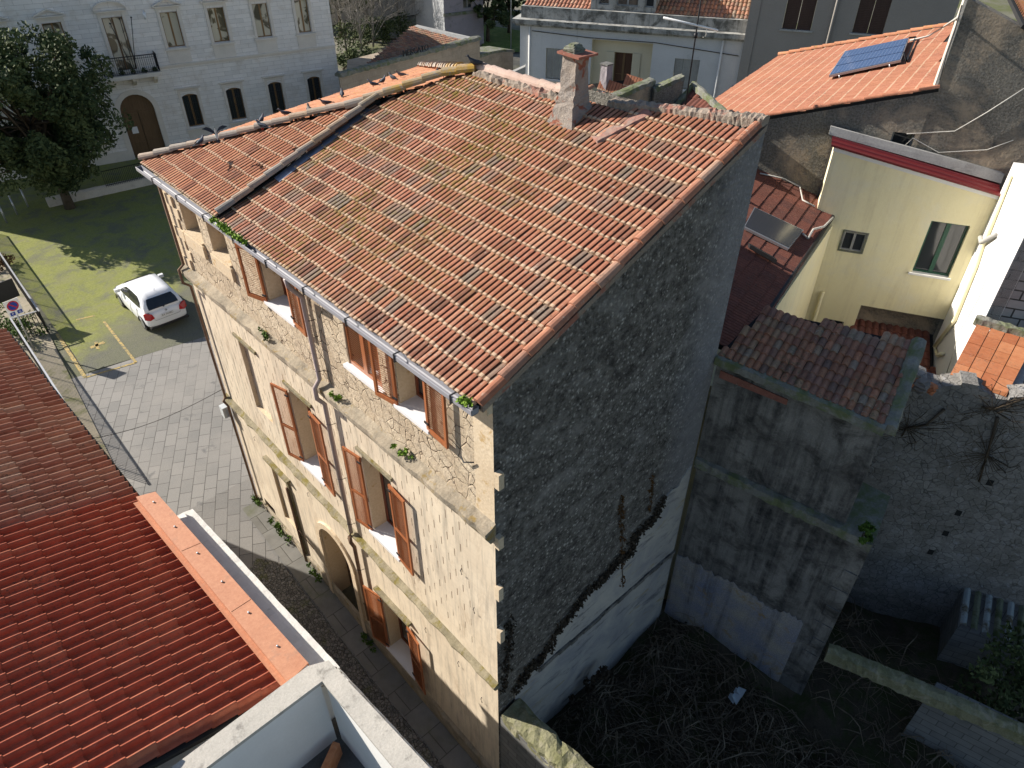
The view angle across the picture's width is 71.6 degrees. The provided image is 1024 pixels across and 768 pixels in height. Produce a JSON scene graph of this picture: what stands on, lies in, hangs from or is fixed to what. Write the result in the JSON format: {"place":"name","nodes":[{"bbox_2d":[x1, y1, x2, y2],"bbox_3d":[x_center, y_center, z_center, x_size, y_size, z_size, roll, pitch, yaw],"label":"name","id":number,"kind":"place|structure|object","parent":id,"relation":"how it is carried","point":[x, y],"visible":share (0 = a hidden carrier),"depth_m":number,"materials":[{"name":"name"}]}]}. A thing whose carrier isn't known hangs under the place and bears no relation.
{"place":"outdoors","nodes":[
{"label":"outdoors","id":0,"kind":"place"},
{"bbox_2d":[0,265,111,459],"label":"ramp path","id":1,"kind":"structure","parent":0,"point":[46,353],"depth_m":27.36,"materials":[{"name":"concrete"}]},
{"bbox_2d":[0,278,19,302],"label":"dark notice board","id":2,"kind":"object","parent":1,"relation":"on","point":[8,290],"visible":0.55,"depth_m":28.82,"materials":[{"name":"black plastic"}]},
{"bbox_2d":[3,297,35,351],"bbox_3d":[-18.743,-2.187,27.207,0.086,2.400,0.520,24,44,28],"label":"parking sign","id":3,"kind":"object","parent":1,"relation":"on","point":[13,307],"visible":1,"depth_m":26.70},
{"bbox_2d":[2,310,46,344],"bbox_3d":[-19.533,-2.328,28.707,1.506,0.791,2.245,1,38,2],"label":"shrub","id":4,"kind":"object","parent":1,"relation":"on","point":[16,324],"visible":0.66,"depth_m":28.62,"materials":[{"name":"green plant"}]},
{"bbox_2d":[0,253,48,331],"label":"metal railing","id":5,"kind":"object","parent":1,"relation":"on","point":[21,288],"visible":0.88,"depth_m":30.51,"materials":[{"name":"black metal"}]},
{"bbox_2d":[9,311,62,397],"bbox_3d":[-16.076,-0.111,25.614,0.998,1.065,9.975,-29,46,-32],"label":"metal railing","id":6,"kind":"object","parent":1,"relation":"on","point":[33,356],"visible":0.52,"depth_m":27.41,"materials":[{"name":"black metal"}]},
{"bbox_2d":[0,146,208,371],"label":"plaza","id":7,"kind":"structure","parent":0,"point":[84,258],"depth_m":34.08,"materials":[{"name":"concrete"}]},
{"bbox_2d":[0,20,133,209],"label":"evergreen tree","id":8,"kind":"object","parent":7,"relation":"on","point":[50,145],"visible":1,"depth_m":35.30,"materials":[{"name":"green plant"}]},
{"bbox_2d":[55,315,136,377],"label":"parking lines","id":9,"kind":"object","parent":7,"relation":"on","point":[72,357],"visible":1,"depth_m":28.09,"materials":[{"name":"yellow paint"}]},
{"bbox_2d":[45,163,153,207],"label":"wall","id":10,"kind":"structure","parent":7,"relation":"on","point":[111,188],"depth_m":40.06,"materials":[{"name":"concrete"}]},
{"bbox_2d":[113,273,188,329],"bbox_3d":[-15.371,-3.790,29.915,2.042,1.645,3.973,-29,46,-33],"label":"parked car","id":11,"kind":"object","parent":7,"relation":"on","point":[154,301],"visible":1,"depth_m":28.97,"materials":[{"name":"white paint"}]},
{"bbox_2d":[72,336,445,767],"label":"street","id":12,"kind":"structure","parent":0,"point":[186,459],"depth_m":24.00,"materials":[{"name":"stone"}]},
{"bbox_2d":[267,516,284,528],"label":"weed","id":13,"kind":"object","parent":12,"relation":"on","point":[271,521],"visible":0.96,"depth_m":21.07,"materials":[{"name":"green plant"}]},
{"bbox_2d":[275,526,292,544],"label":"weed","id":14,"kind":"object","parent":12,"relation":"on","point":[280,533],"visible":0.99,"depth_m":20.83,"materials":[{"name":"green plant"}]},
{"bbox_2d":[306,562,321,581],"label":"weed","id":15,"kind":"object","parent":12,"relation":"on","point":[317,576],"visible":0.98,"depth_m":19.99,"materials":[{"name":"green plant"}]},
{"bbox_2d":[250,558,443,767],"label":"cobbled strip","id":16,"kind":"object","parent":12,"relation":"attached to","point":[278,581],"visible":0.44,"depth_m":18.77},
{"bbox_2d":[243,502,478,767],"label":"kerb walk","id":17,"kind":"structure","parent":12,"relation":"on","point":[443,744],"depth_m":18.49,"materials":[{"name":"stone"}]},
{"bbox_2d":[361,632,375,652],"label":"weed","id":18,"kind":"object","parent":12,"relation":"on","point":[364,637],"visible":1,"depth_m":18.63,"materials":[{"name":"green plant"}]},
{"bbox_2d":[482,25,519,51],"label":"lawn","id":19,"kind":"structure","parent":0,"point":[499,37],"depth_m":71.22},
{"bbox_2d":[468,0,509,41],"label":"evergreen tree","id":20,"kind":"object","parent":19,"relation":"on","point":[488,13],"visible":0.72,"depth_m":67.85,"materials":[{"name":"green plant"}]},
{"bbox_2d":[510,0,511,48],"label":"thin mast","id":21,"kind":"object","parent":19,"relation":"on","point":[510,20],"depth_m":64.71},
{"bbox_2d":[498,0,525,32],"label":"evergreen tree","id":22,"kind":"object","parent":19,"relation":"on","point":[516,4],"visible":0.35,"depth_m":71.78,"materials":[{"name":"green plant"}]},
{"bbox_2d":[10,0,1016,614],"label":"ground","id":23,"kind":"structure","parent":0,"point":[1002,6],"depth_m":66.65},
{"bbox_2d":[0,253,14,272],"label":"shrub","id":24,"kind":"object","parent":23,"relation":"on","point":[9,260],"visible":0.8,"depth_m":33.42,"materials":[{"name":"green plant"}]},
{"bbox_2d":[0,303,29,330],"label":"shrub","id":25,"kind":"object","parent":23,"relation":"on","point":[8,322],"visible":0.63,"depth_m":28.92,"materials":[{"name":"green plant"}]},
{"bbox_2d":[0,328,139,528],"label":"brown roof house","id":26,"kind":"structure","parent":23,"relation":"on","point":[55,459],"depth_m":14.78,"materials":[{"name":"tile"}]},
{"bbox_2d":[96,389,221,437],"bbox_3d":[-10.136,0.907,19.158,4.589,0.864,0.016,-11,39,-14],"label":"overhead cable","id":27,"kind":"object","parent":26,"relation":"attached to","point":[162,418],"visible":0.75,"depth_m":19.41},
{"bbox_2d":[0,0,339,181],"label":"palazzo","id":28,"kind":"structure","parent":23,"relation":"on","point":[185,70],"depth_m":43.97,"materials":[{"name":"stone"}]},
{"bbox_2d":[42,22,64,36],"bbox_3d":[-25.503,-19.250,39.824,0.950,1.890,0.070,-20,42,-24],"label":"window","id":29,"kind":"structure","parent":28,"relation":"in","point":[57,25],"depth_m":39.43,"materials":[{"name":"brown wood"}]},
{"bbox_2d":[101,16,136,70],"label":"window","id":30,"kind":"structure","parent":28,"relation":"in","point":[117,51],"depth_m":41.28,"materials":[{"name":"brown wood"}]},
{"bbox_2d":[120,95,164,156],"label":"portal door","id":31,"kind":"structure","parent":28,"relation":"in","point":[132,103],"depth_m":44.20,"materials":[{"name":"brown wood"}]},
{"bbox_2d":[160,11,184,46],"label":"window","id":32,"kind":"structure","parent":28,"relation":"in","point":[170,22],"depth_m":42.31,"materials":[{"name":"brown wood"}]},
{"bbox_2d":[182,94,203,125],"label":"window","id":33,"kind":"structure","parent":28,"relation":"in","point":[190,101],"depth_m":45.15,"materials":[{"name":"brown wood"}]},
{"bbox_2d":[207,7,228,41],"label":"window","id":34,"kind":"structure","parent":28,"relation":"in","point":[217,21],"depth_m":43.42,"materials":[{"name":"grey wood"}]},
{"bbox_2d":[226,88,245,119],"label":"window","id":35,"kind":"structure","parent":28,"relation":"in","point":[234,96],"depth_m":46.23,"materials":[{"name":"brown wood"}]},
{"bbox_2d":[252,3,271,36],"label":"window","id":36,"kind":"structure","parent":28,"relation":"in","point":[260,12],"depth_m":44.51,"materials":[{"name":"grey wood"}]},
{"bbox_2d":[268,82,285,112],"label":"window","id":37,"kind":"structure","parent":28,"relation":"in","point":[275,89],"depth_m":47.33,"materials":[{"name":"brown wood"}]},
{"bbox_2d":[294,0,310,32],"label":"window","id":38,"kind":"structure","parent":28,"relation":"in","point":[301,8],"depth_m":45.56,"materials":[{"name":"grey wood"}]},
{"bbox_2d":[307,76,321,100],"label":"window","id":39,"kind":"structure","parent":28,"relation":"in","point":[314,87],"depth_m":48.27,"materials":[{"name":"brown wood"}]},
{"bbox_2d":[0,492,431,767],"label":"red roof house","id":40,"kind":"structure","parent":23,"relation":"on","point":[151,630],"depth_m":11.22,"materials":[{"name":"tile"}]},
{"bbox_2d":[171,660,428,767],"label":"terrace parapet","id":41,"kind":"structure","parent":23,"relation":"on","point":[290,723],"depth_m":10.49,"materials":[{"name":"paint"}]},
{"bbox_2d":[329,0,350,38],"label":"evergreen tree","id":42,"kind":"object","parent":23,"relation":"on","point":[338,13],"visible":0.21,"depth_m":70.08,"materials":[{"name":"green plant"}]},
{"bbox_2d":[336,41,377,69],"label":"hedge","id":43,"kind":"object","parent":23,"relation":"on","point":[351,53],"visible":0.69,"depth_m":62.10,"materials":[{"name":"green plant"}]},
{"bbox_2d":[330,0,384,50],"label":"bare tree","id":44,"kind":"object","parent":23,"relation":"on","point":[356,25],"visible":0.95,"depth_m":63.56,"materials":[{"name":"brown plant"}]},
{"bbox_2d":[329,0,386,51],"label":"bare tree","id":45,"kind":"object","parent":23,"relation":"on","point":[340,14],"visible":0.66,"depth_m":64.99,"materials":[{"name":"brown plant"}]},
{"bbox_2d":[354,0,378,33],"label":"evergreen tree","id":46,"kind":"object","parent":23,"relation":"on","point":[366,9],"visible":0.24,"depth_m":71.68,"materials":[{"name":"green plant"}]},
{"bbox_2d":[346,0,397,37],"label":"bare tree","id":47,"kind":"object","parent":23,"relation":"on","point":[381,9],"visible":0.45,"depth_m":68.54,"materials":[{"name":"brown plant"}]},
{"bbox_2d":[332,10,414,53],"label":"hedge","id":48,"kind":"object","parent":23,"relation":"on","point":[383,39],"visible":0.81,"depth_m":67.98,"materials":[{"name":"green plant"}]},
{"bbox_2d":[331,0,415,24],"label":"dark building","id":49,"kind":"structure","parent":23,"relation":"on","point":[386,12],"depth_m":78.50,"materials":[{"name":"grey paint"}]},
{"bbox_2d":[333,0,421,46],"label":"bare tree","id":50,"kind":"object","parent":23,"relation":"on","point":[373,23],"visible":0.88,"depth_m":66.64,"materials":[{"name":"brown plant"}]},
{"bbox_2d":[368,0,429,31],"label":"bare tree","id":51,"kind":"object","parent":23,"relation":"on","point":[398,4],"visible":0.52,"depth_m":70.14,"materials":[{"name":"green plant"}]},
{"bbox_2d":[335,25,481,90],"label":"market hall","id":52,"kind":"structure","parent":23,"relation":"on","point":[412,47],"depth_m":49.18,"materials":[{"name":"concrete"}]},
{"bbox_2d":[415,0,483,45],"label":"mauve building","id":53,"kind":"structure","parent":23,"relation":"on","point":[457,16],"depth_m":67.31,"materials":[{"name":"grey paint"}]},
{"bbox_2d":[135,42,769,767],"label":"stone house","id":54,"kind":"structure","parent":23,"relation":"on","point":[493,300],"depth_m":12.19,"materials":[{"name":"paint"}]},
{"bbox_2d":[203,125,226,142],"bbox_3d":[-5.714,-4.827,13.714,0.462,0.305,0.105,-13,40,-17],"label":"pigeon","id":55,"kind":"object","parent":54,"relation":"on","point":[221,128],"visible":1,"depth_m":13.68,"materials":[{"name":"black plastic"}]},
{"bbox_2d":[379,472,393,526],"bbox_3d":[-2.307,2.272,14.143,0.070,2.100,0.960,-29,46,-33],"label":"window","id":56,"kind":"structure","parent":54,"relation":"in","point":[384,481],"depth_m":14.55,"materials":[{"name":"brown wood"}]},
{"bbox_2d":[389,443,413,459],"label":"wall plant","id":57,"kind":"object","parent":54,"relation":"on","point":[404,452],"depth_m":11.74,"materials":[{"name":"green plant"}]},
{"bbox_2d":[398,617,408,645],"bbox_3d":[-2.419,5.819,17.011,0.070,2.080,1.060,-29,46,-33],"label":"window","id":58,"kind":"structure","parent":54,"relation":"in","point":[403,632],"depth_m":17.63,"materials":[{"name":"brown wood"}]},
{"bbox_2d":[414,375,423,399],"bbox_3d":[-1.258,-0.101,10.902,0.070,1.100,0.780,-29,46,-33],"label":"window","id":59,"kind":"structure","parent":54,"relation":"in","point":[418,383],"depth_m":11.31,"materials":[{"name":"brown wood"}]},
{"bbox_2d":[466,55,486,65],"bbox_3d":[-0.692,-6.189,13.602,0.428,0.219,0.129,7,38,9],"label":"pigeon","id":60,"kind":"object","parent":54,"relation":"on","point":[473,61],"visible":1,"depth_m":13.57,"materials":[{"name":"black plastic"}]},
{"bbox_2d":[499,614,516,694],"bbox_3d":[-0.083,4.934,12.935,0.450,2.317,0.132,-29,46,-33],"label":"creeper","id":61,"kind":"object","parent":54,"relation":"attached to","point":[510,625],"visible":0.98,"depth_m":12.90,"materials":[{"name":"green plant"}]},
{"bbox_2d":[511,495,667,695],"bbox_3d":[1.609,4.220,14.312,4.399,2.649,0.145,-29,46,-33],"label":"creeper","id":62,"kind":"object","parent":54,"relation":"attached to","point":[603,579],"visible":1,"depth_m":14.22,"materials":[{"name":"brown plant"}]},
{"bbox_2d":[617,495,626,586],"bbox_3d":[2.221,3.266,14.341,0.674,3.245,0.133,-29,46,-33],"label":"creeper","id":63,"kind":"object","parent":54,"relation":"attached to","point":[621,506],"visible":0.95,"depth_m":13.91,"materials":[{"name":"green plant"}]},
{"bbox_2d":[647,475,655,512],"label":"creeper","id":64,"kind":"object","parent":54,"relation":"attached to","point":[651,490],"visible":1,"depth_m":14.08,"materials":[{"name":"brown plant"}]},
{"bbox_2d":[480,46,514,69],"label":"round wall","id":65,"kind":"structure","parent":23,"relation":"on","point":[498,57],"depth_m":53.73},
{"bbox_2d":[500,698,592,767],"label":"street garden wall","id":66,"kind":"structure","parent":23,"relation":"on","point":[529,738],"depth_m":13.73,"materials":[{"name":"stone"}]},
{"bbox_2d":[512,0,750,97],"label":"white house","id":67,"kind":"structure","parent":23,"relation":"on","point":[643,39],"depth_m":36.57,"materials":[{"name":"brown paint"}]},
{"bbox_2d":[613,52,632,80],"bbox_3d":[5.979,-16.799,38.322,0.980,2.120,0.070,12,39,15],"label":"window","id":68,"kind":"structure","parent":67,"relation":"in","point":[623,61],"depth_m":38.10,"materials":[{"name":"brown wood"}]},
{"bbox_2d":[617,0,638,5],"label":"window","id":69,"kind":"structure","parent":67,"relation":"in","point":[619,2],"depth_m":36.18,"materials":[{"name":"grey paint"}]},
{"bbox_2d":[664,168,834,599],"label":"dark roof house","id":70,"kind":"structure","parent":23,"relation":"on","point":[759,282],"depth_m":17.75,"materials":[{"name":"tile"}]},
{"bbox_2d":[748,243,776,262],"bbox_3d":[6.169,-3.223,17.492,0.796,0.300,0.100,23,43,26],"label":"roof batten","id":71,"kind":"object","parent":70,"relation":"on","point":[762,253],"visible":1,"depth_m":17.45,"materials":[{"name":"black plastic"}]},
{"bbox_2d":[744,207,802,250],"bbox_3d":[6.825,-4.046,18.507,1.376,0.450,1.309,17,41,21],"label":"solar collector","id":72,"kind":"object","parent":70,"relation":"on","point":[772,229],"visible":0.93,"depth_m":18.43,"materials":[{"name":"grey glass"}]},
{"bbox_2d":[760,173,814,206],"bbox_3d":[8.085,-5.690,20.505,0.737,0.531,1.804,-29,46,-33],"label":"roof conduit","id":73,"kind":"object","parent":70,"relation":"on","point":[792,183],"visible":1,"depth_m":20.69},
{"bbox_2d":[802,217,833,238],"bbox_3d":[8.323,-4.276,19.242,0.231,0.161,1.862,28,46,32],"label":"collector hose","id":74,"kind":"object","parent":70,"relation":"on","point":[820,227],"visible":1,"depth_m":19.12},
{"bbox_2d":[664,305,926,694],"bbox_3d":[5.867,3.137,15.743,3.665,9.856,2.053,25,44,28],"label":"annex","id":75,"kind":"object","parent":23,"relation":"on","point":[802,416],"visible":0.99,"depth_m":14.03,"materials":[{"name":"tile"}]},
{"bbox_2d":[857,520,876,544],"bbox_3d":[6.613,2.776,13.214,0.308,0.430,0.466,11,39,14],"label":"bush","id":76,"kind":"object","parent":75,"relation":"on","point":[867,527],"visible":1,"depth_m":13.19,"materials":[{"name":"green plant"}]},
{"bbox_2d":[715,22,953,195],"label":"rough wall house","id":77,"kind":"structure","parent":23,"relation":"on","point":[802,99],"depth_m":20.43,"materials":[{"name":"tile"}]},
{"bbox_2d":[589,61,642,92],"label":"orange roof","id":78,"kind":"structure","parent":77,"relation":"attached to","point":[606,84],"depth_m":23.62,"materials":[{"name":"tile"}]},
{"bbox_2d":[610,77,655,101],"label":"party wall","id":79,"kind":"structure","parent":77,"relation":"attached to","point":[640,90],"depth_m":21.40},
{"bbox_2d":[651,74,684,103],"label":"party wall","id":80,"kind":"structure","parent":77,"relation":"attached to","point":[669,90],"depth_m":21.67,"materials":[{"name":"concrete"}]},
{"bbox_2d":[674,81,726,109],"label":"dark gable roof","id":81,"kind":"structure","parent":77,"relation":"attached to","point":[698,96],"depth_m":21.35,"materials":[{"name":"concrete"}]},
{"bbox_2d":[663,0,717,104],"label":"antenna","id":82,"kind":"object","parent":81,"relation":"on","point":[692,24],"visible":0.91,"depth_m":19.13,"materials":[{"name":"black metal"}]},
{"bbox_2d":[829,36,915,77],"bbox_3d":[11.662,-10.547,22.850,2.063,0.693,4.230,18,41,21],"label":"solar collector","id":83,"kind":"object","parent":77,"relation":"on","point":[870,57],"visible":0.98,"depth_m":22.48,"materials":[{"name":"blue glass"}]},
{"bbox_2d":[890,132,914,145],"bbox_3d":[10.531,-6.607,19.205,0.540,0.500,0.060,16,40,20],"label":"window","id":84,"kind":"structure","parent":77,"relation":"in","point":[902,138],"depth_m":19.17,"materials":[{"name":"glass"}]},
{"bbox_2d":[736,0,959,82],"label":"grey tan building","id":85,"kind":"structure","parent":23,"relation":"on","point":[768,37],"depth_m":32.89,"materials":[{"name":"paint"}]},
{"bbox_2d":[775,125,1003,335],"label":"yellow house","id":86,"kind":"structure","parent":23,"relation":"on","point":[897,243],"depth_m":19.62,"materials":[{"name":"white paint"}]},
{"bbox_2d":[837,229,868,253],"bbox_3d":[9.733,-4.069,20.258,0.680,0.650,0.110,13,39,16],"label":"window","id":87,"kind":"structure","parent":86,"relation":"in","point":[855,241],"depth_m":20.27,"materials":[{"name":"glass"}]},
{"bbox_2d":[850,319,935,373],"bbox_3d":[11.273,-1.098,21.045,2.401,0.507,1.826,13,39,16],"label":"court lean to","id":88,"kind":"object","parent":86,"relation":"attached to","point":[874,327],"visible":0.35,"depth_m":21.32,"materials":[{"name":"tile"}]},
{"bbox_2d":[913,221,968,275],"bbox_3d":[11.834,-3.771,19.648,0.940,1.570,0.070,13,39,16],"label":"window","id":89,"kind":"structure","parent":86,"relation":"in","point":[942,242],"depth_m":19.64,"materials":[{"name":"glass"}]},
{"bbox_2d":[905,138,1013,152],"bbox_3d":[11.555,-6.238,18.492,2.436,0.595,0.022,16,40,20],"label":"wall cable","id":90,"kind":"object","parent":86,"relation":"attached to","point":[958,151],"depth_m":18.55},
{"bbox_2d":[846,365,1023,626],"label":"rubble wall","id":91,"kind":"structure","parent":23,"relation":"on","point":[946,535],"depth_m":16.12,"materials":[{"name":"stone"}]},
{"bbox_2d":[911,377,930,395],"bbox_3d":[8.156,0.015,14.151,0.351,0.255,0.322,-29,46,-33],"label":"rubble piece","id":92,"kind":"object","parent":91,"relation":"on","point":[922,386],"visible":0.96,"depth_m":14.06,"materials":[{"name":"stone"}]},
{"bbox_2d":[883,404,971,450],"bbox_3d":[8.748,0.965,15.190,1.656,1.256,0.081,13,40,17],"label":"bare creeper","id":93,"kind":"object","parent":91,"relation":"attached to","point":[913,427],"visible":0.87,"depth_m":15.15,"materials":[{"name":"brown plant"}]},
{"bbox_2d":[927,382,938,395],"bbox_3d":[8.351,0.072,14.147,0.248,0.170,0.232,-29,46,-33],"label":"rubble piece","id":94,"kind":"object","parent":91,"relation":"on","point":[932,389],"visible":0.77,"depth_m":14.09,"materials":[{"name":"ceramic"}]},
{"bbox_2d":[939,416,1021,494],"bbox_3d":[9.930,1.493,15.014,1.503,2.013,0.077,13,40,17],"label":"bare creeper","id":95,"kind":"object","parent":91,"relation":"attached to","point":[987,453],"visible":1,"depth_m":14.97,"materials":[{"name":"brown plant"}]},
{"bbox_2d":[950,315,1023,396],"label":"clay block roof","id":96,"kind":"structure","parent":91,"relation":"on","point":[995,353],"depth_m":15.64,"materials":[{"name":"tile"}]},
{"bbox_2d":[951,378,1023,429],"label":"bare creeper","id":97,"kind":"object","parent":91,"relation":"attached to","point":[998,408],"visible":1,"depth_m":14.30,"materials":[{"name":"brown plant"}]},
{"bbox_2d":[916,0,1023,383],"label":"tall gable house","id":98,"kind":"structure","parent":23,"relation":"on","point":[980,71],"depth_m":17.74,"materials":[{"name":"grey concrete"}]},
{"bbox_2d":[910,16,959,40],"bbox_3d":[11.852,-10.032,20.106,0.904,2.079,8.195,18,41,21],"label":"grey conduit","id":99,"kind":"object","parent":98,"relation":"attached to","point":[951,21],"visible":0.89,"depth_m":23.25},
{"bbox_2d":[907,88,1023,133],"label":"wall cable","id":100,"kind":"object","parent":98,"relation":"attached to","point":[970,121],"depth_m":18.08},
{"bbox_2d":[933,162,1023,374],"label":"white side house","id":101,"kind":"structure","parent":23,"relation":"on","point":[991,285],"depth_m":17.62,"materials":[{"name":"paint"}]},
{"bbox_2d":[545,601,1023,767],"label":"garden ground","id":102,"kind":"structure","parent":0,"point":[818,713],"depth_m":16.63,"materials":[{"name":"soil"}]},
{"bbox_2d":[583,665,613,702],"bbox_3d":[1.926,6.750,16.107,0.832,0.958,0.484,-29,46,-33],"label":"bush","id":103,"kind":"object","parent":102,"relation":"on","point":[594,679],"visible":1,"depth_m":16.02,"materials":[{"name":"green plant"}]},
{"bbox_2d":[552,618,846,767],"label":"garden weeds","id":104,"kind":"object","parent":102,"relation":"on","point":[680,733],"visible":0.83,"depth_m":16.07,"materials":[{"name":"brown plant"}]},
{"bbox_2d":[552,594,1018,767],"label":"brambles","id":105,"kind":"object","parent":102,"relation":"on","point":[719,717],"visible":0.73,"depth_m":16.24,"materials":[{"name":"plant"}]},
{"bbox_2d":[728,687,745,704],"bbox_3d":[5.167,7.131,16.318,0.452,0.160,0.274,-29,46,-33],"label":"plastic scrap","id":106,"kind":"object","parent":105,"relation":"on","point":[737,695],"visible":1,"depth_m":16.30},
{"bbox_2d":[824,643,1023,767],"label":"mossy garden wall","id":107,"kind":"structure","parent":102,"relation":"on","point":[967,731],"depth_m":14.97,"materials":[{"name":"stone"}]},
{"bbox_2d":[937,588,1023,680],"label":"shed","id":108,"kind":"structure","parent":102,"relation":"on","point":[970,621],"depth_m":16.77,"materials":[{"name":"concrete"}]},
{"bbox_2d":[953,620,1023,721],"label":"bush","id":109,"kind":"object","parent":102,"relation":"on","point":[1004,702],"visible":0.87,"depth_m":15.44,"materials":[{"name":"green plant"}]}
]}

